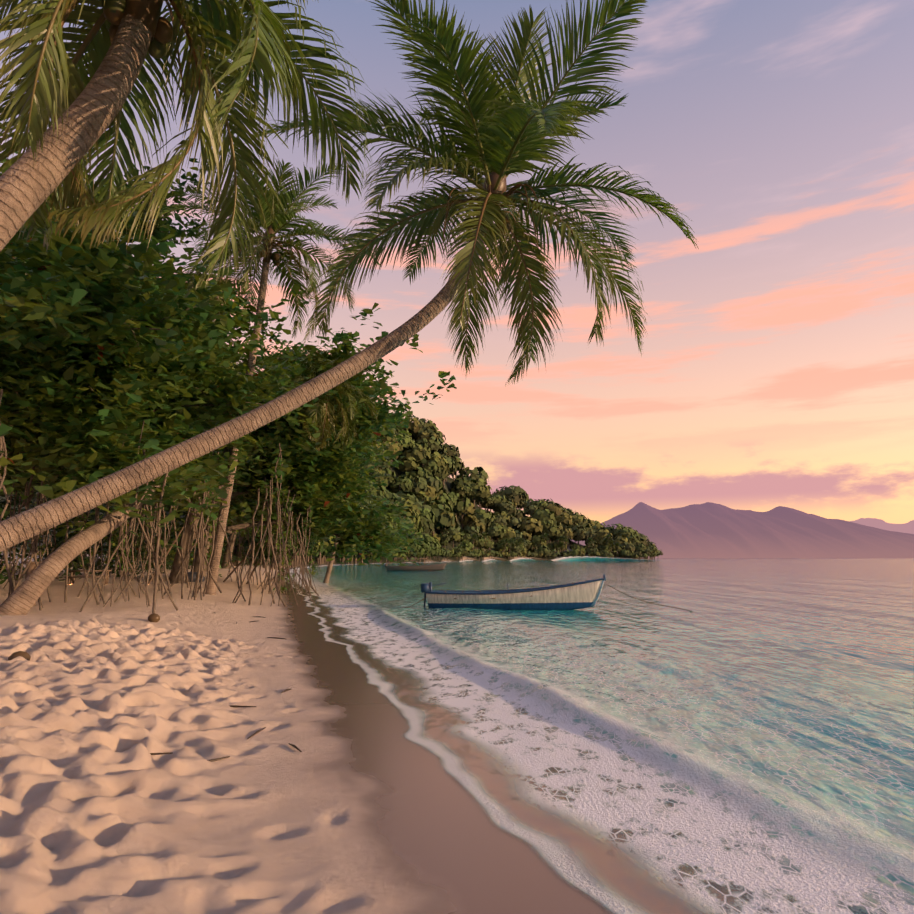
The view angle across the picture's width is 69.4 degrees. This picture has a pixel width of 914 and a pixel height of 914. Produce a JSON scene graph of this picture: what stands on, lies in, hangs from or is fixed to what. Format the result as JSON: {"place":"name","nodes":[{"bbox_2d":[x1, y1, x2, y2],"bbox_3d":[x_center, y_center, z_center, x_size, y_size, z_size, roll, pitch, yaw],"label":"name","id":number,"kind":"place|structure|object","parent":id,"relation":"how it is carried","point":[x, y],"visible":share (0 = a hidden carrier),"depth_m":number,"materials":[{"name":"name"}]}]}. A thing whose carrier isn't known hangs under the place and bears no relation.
{"place":"outdoors","nodes":[
{"label":"outdoors","id":0,"kind":"place"},
{"bbox_2d":[0,458,858,913],"bbox_3d":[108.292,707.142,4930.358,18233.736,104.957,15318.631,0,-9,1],"label":"beach ground","id":1,"kind":"structure","parent":0,"point":[360,802],"depth_m":4.69,"materials":[{"name":"beige sand"}]},
{"bbox_2d":[21,561,42,605],"bbox_3d":[-11.055,3.385,17.087,0.360,1.350,0.360,0,-9,1],"label":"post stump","id":2,"kind":"object","parent":1,"relation":"on","point":[32,567],"visible":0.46,"depth_m":17.05,"materials":[{"name":"brown wood"}]},
{"bbox_2d":[64,570,111,584],"bbox_3d":[-16.728,5.478,29.981,1.700,0.660,1.250,3,-9,-19],"label":"bench table","id":3,"kind":"object","parent":1,"relation":"on","point":[71,581],"visible":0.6,"depth_m":29.79,"materials":[{"name":"brown wood"}]},
{"bbox_2d":[11,408,171,565],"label":"palm tree","id":4,"kind":"object","parent":1,"relation":"on","point":[74,523],"depth_m":63.37,"materials":[{"name":"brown plant"}]},
{"bbox_2d":[0,152,219,406],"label":"tree","id":5,"kind":"object","parent":1,"relation":"on","point":[20,249],"visible":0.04,"depth_m":30.24,"materials":[{"name":"green plant"}]},
{"bbox_2d":[0,471,311,583],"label":"undergrowth shrub stems","id":6,"kind":"object","parent":1,"relation":"on","point":[169,557],"visible":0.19,"depth_m":44.05,"materials":[{"name":"green plant"}]},
{"bbox_2d":[8,612,303,761],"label":"beach litter","id":7,"kind":"object","parent":1,"relation":"on","point":[153,617],"visible":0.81,"depth_m":8.08,"materials":[{"name":"brown plant"}]},
{"bbox_2d":[0,136,337,612],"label":"mangrove tree","id":8,"kind":"object","parent":1,"relation":"on","point":[96,393],"visible":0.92,"depth_m":17.55,"materials":[{"name":"green plant"}]},
{"bbox_2d":[0,0,376,289],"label":"palm tree","id":9,"kind":"object","parent":1,"relation":"on","point":[121,40],"visible":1,"depth_m":6.86,"materials":[{"name":"green plant"}]},
{"bbox_2d":[0,350,378,615],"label":"palm tree","id":10,"kind":"object","parent":1,"relation":"on","point":[23,597],"visible":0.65,"depth_m":16.69,"materials":[{"name":"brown plant"}]},
{"bbox_2d":[188,572,204,581],"bbox_3d":[-13.687,6.234,34.179,1.204,0.585,0.770,0,-9,1],"label":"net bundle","id":11,"kind":"object","parent":1,"relation":"on","point":[194,575],"visible":0.38,"depth_m":33.94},
{"bbox_2d":[143,499,283,568],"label":"palm tree","id":12,"kind":"object","parent":1,"relation":"on","point":[231,533],"visible":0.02,"depth_m":75.11,"materials":[{"name":"brown plant"}]},
{"bbox_2d":[105,487,322,593],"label":"hanging vine stems","id":13,"kind":"object","parent":1,"relation":"on","point":[313,567],"visible":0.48,"depth_m":29.84,"materials":[{"name":"brown plant"}]},
{"bbox_2d":[148,523,299,584],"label":"driftwood poles","id":14,"kind":"object","parent":1,"relation":"on","point":[225,579],"visible":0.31,"depth_m":36.46,"materials":[{"name":"brown wood"}]},
{"bbox_2d":[0,122,456,595],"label":"tree","id":15,"kind":"object","parent":1,"relation":"on","point":[312,509],"visible":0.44,"depth_m":32.19,"materials":[{"name":"green plant"}]},
{"bbox_2d":[97,325,410,584],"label":"tree","id":16,"kind":"object","parent":1,"relation":"on","point":[196,563],"visible":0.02,"depth_m":43.26,"materials":[{"name":"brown plant"}]},
{"bbox_2d":[178,505,342,565],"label":"palm tree","id":17,"kind":"object","parent":1,"relation":"on","point":[236,553],"depth_m":95.20,"materials":[{"name":"brown plant"}]},
{"bbox_2d":[154,149,380,594],"bbox_3d":[-7.530,-3.067,25.166,8.109,16.851,8.072,4,-10,-26],"label":"palm tree","id":18,"kind":"object","parent":1,"relation":"on","point":[279,224],"visible":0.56,"depth_m":25.69,"materials":[{"name":"green plant"}]},
{"bbox_2d":[202,331,389,573],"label":"palm tree","id":19,"kind":"object","parent":1,"relation":"on","point":[282,343],"depth_m":54.53,"materials":[{"name":"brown plant"}]},
{"bbox_2d":[0,0,697,551],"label":"palm tree","id":20,"kind":"object","parent":1,"relation":"on","point":[510,128],"visible":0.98,"depth_m":11.84,"materials":[{"name":"green plant"}]},
{"bbox_2d":[318,466,391,582],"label":"palm tree","id":21,"kind":"object","parent":1,"relation":"on","point":[328,573],"visible":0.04,"depth_m":45.74,"materials":[{"name":"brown plant"}]},
{"bbox_2d":[213,363,662,569],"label":"headland forest","id":22,"kind":"object","parent":1,"relation":"on","point":[430,461],"visible":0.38,"depth_m":356.85,"materials":[{"name":"green plant"}]},
{"bbox_2d":[304,514,622,561],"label":"palm trunks","id":23,"kind":"object","parent":1,"relation":"on","point":[563,539],"visible":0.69,"depth_m":385.90,"materials":[{"name":"green plant"}]},
{"bbox_2d":[0,0,913,523],"label":"sky","id":24,"kind":"structure","parent":0,"point":[775,368],"materials":[{"name":"pink"}]},
{"bbox_2d":[285,556,913,913],"bbox_3d":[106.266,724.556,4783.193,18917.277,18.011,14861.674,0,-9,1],"label":"sea water","id":25,"kind":"structure","parent":0,"point":[757,714],"depth_m":7.63,"materials":[{"name":"teal liquid"}]},
{"bbox_2d":[385,558,446,570],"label":"moored boat","id":26,"kind":"object","parent":25,"relation":"on","point":[436,567],"visible":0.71,"depth_m":87.26,"materials":[{"name":"paint"}]},
{"bbox_2d":[406,575,690,610],"bbox_3d":[2.274,4.752,22.307,11.706,1.472,1.224,-3,-8,13],"label":"fishing boat","id":27,"kind":"object","parent":25,"relation":"on","point":[577,595],"visible":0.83,"depth_m":21.95,"materials":[{"name":"paint"}]},
{"bbox_2d":[571,502,913,557],"bbox_3d":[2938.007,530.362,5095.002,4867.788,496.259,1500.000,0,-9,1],"label":"distant island mountains","id":28,"kind":"structure","parent":0,"point":[709,530],"depth_m":4835.07,"materials":[{"name":"purple stone"}]},
{"bbox_2d":[849,518,913,533],"bbox_3d":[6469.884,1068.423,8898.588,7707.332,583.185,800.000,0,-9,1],"label":"distant mountain","id":29,"kind":"structure","parent":0,"point":[908,527],"depth_m":9228.64,"materials":[{"name":"purple stone"}]}
]}

